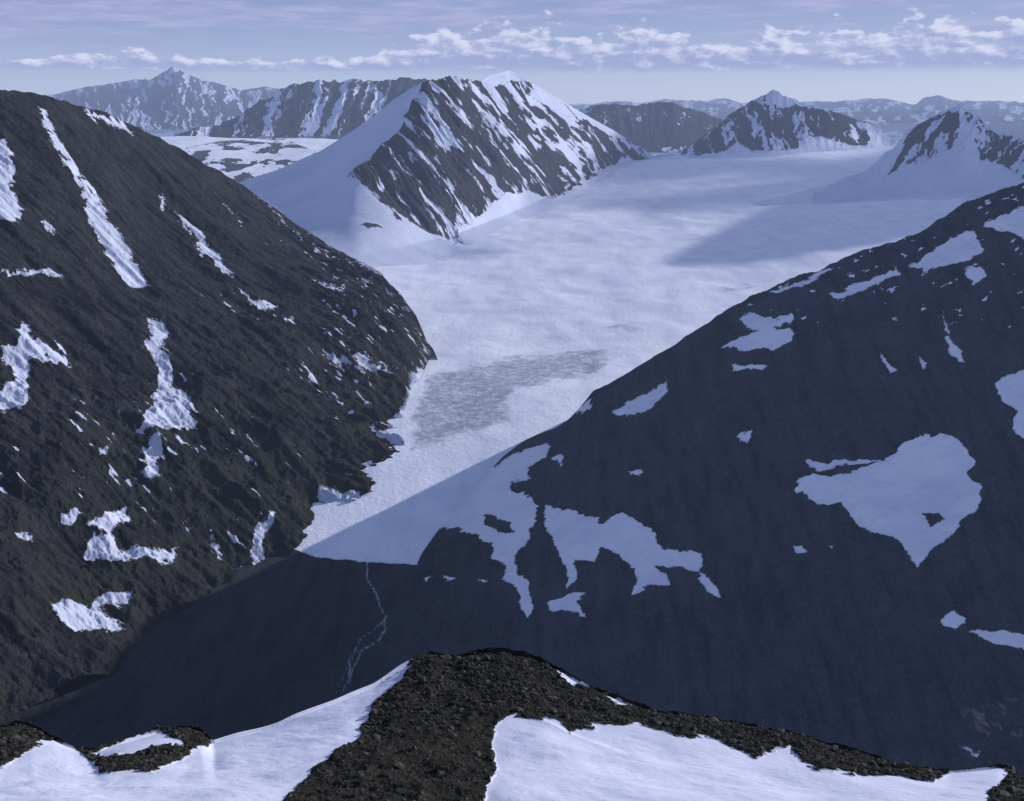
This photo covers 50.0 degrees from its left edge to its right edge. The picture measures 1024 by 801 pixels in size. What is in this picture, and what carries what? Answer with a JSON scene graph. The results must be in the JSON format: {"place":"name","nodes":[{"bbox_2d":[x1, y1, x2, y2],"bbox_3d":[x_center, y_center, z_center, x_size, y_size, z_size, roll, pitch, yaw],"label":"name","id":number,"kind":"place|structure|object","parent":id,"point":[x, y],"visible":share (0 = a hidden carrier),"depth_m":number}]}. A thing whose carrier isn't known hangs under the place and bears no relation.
{"place":"outdoors","nodes":[
{"label":"outdoors","id":0,"kind":"place"},
{"bbox_2d":[46,66,278,129],"bbox_3d":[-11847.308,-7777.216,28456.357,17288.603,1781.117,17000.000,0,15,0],"label":"remote peak","id":1,"kind":"structure","parent":0,"point":[173,98],"depth_m":25433.10},
{"bbox_2d":[0,90,437,721],"bbox_3d":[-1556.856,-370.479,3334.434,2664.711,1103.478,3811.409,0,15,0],"label":"rocky mountain","id":2,"kind":"structure","parent":0,"point":[210,376],"depth_m":2762.45},
{"bbox_2d":[170,77,435,139],"bbox_3d":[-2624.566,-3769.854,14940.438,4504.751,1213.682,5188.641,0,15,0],"label":"plateau mountain","id":3,"kind":"structure","parent":0,"point":[323,109],"depth_m":13846.62},
{"bbox_2d":[238,70,673,267],"bbox_3d":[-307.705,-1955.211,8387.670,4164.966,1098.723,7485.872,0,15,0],"label":"streaked peak","id":4,"kind":"structure","parent":0,"point":[425,172],"depth_m":7192.07},
{"bbox_2d":[0,102,1023,747],"bbox_3d":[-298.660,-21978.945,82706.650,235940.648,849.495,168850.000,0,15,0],"label":"glacier valley ground","id":5,"kind":"structure","parent":0,"point":[542,322],"depth_m":3777.83},
{"bbox_2d":[0,647,1023,800],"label":"summit ridge","id":6,"kind":"structure","parent":0,"point":[542,757],"depth_m":185.06},
{"bbox_2d":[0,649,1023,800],"bbox_3d":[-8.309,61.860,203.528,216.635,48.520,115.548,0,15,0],"label":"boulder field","id":7,"kind":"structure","parent":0,"point":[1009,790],"depth_m":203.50},
{"bbox_2d":[0,0,1023,104],"label":"sky","id":8,"kind":"structure","parent":0,"point":[576,51]},
{"bbox_2d":[580,102,723,152],"bbox_3d":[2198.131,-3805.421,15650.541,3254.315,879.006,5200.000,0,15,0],"label":"dark hill","id":9,"kind":"structure","parent":0,"point":[670,127],"depth_m":14552.73},
{"bbox_2d":[412,182,1023,776],"bbox_3d":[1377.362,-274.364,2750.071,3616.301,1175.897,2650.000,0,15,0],"label":"scree mountain","id":10,"kind":"structure","parent":0,"point":[794,504],"depth_m":2257.42},
{"bbox_2d":[678,90,898,158],"bbox_3d":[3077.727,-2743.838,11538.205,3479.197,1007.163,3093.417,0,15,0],"label":"pyramid peak","id":11,"kind":"structure","parent":0,"point":[772,123],"depth_m":10880.47},
{"bbox_2d":[572,95,1023,123],"bbox_3d":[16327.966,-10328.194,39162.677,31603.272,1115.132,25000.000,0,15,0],"label":"remote range","id":12,"kind":"structure","parent":0,"point":[878,111],"depth_m":36016.02},
{"bbox_2d":[813,103,1023,204],"bbox_3d":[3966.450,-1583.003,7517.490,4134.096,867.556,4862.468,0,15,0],"label":"snowy horn","id":13,"kind":"object","parent":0,"point":[960,150],"visible":0.88,"depth_m":7732.69}
]}

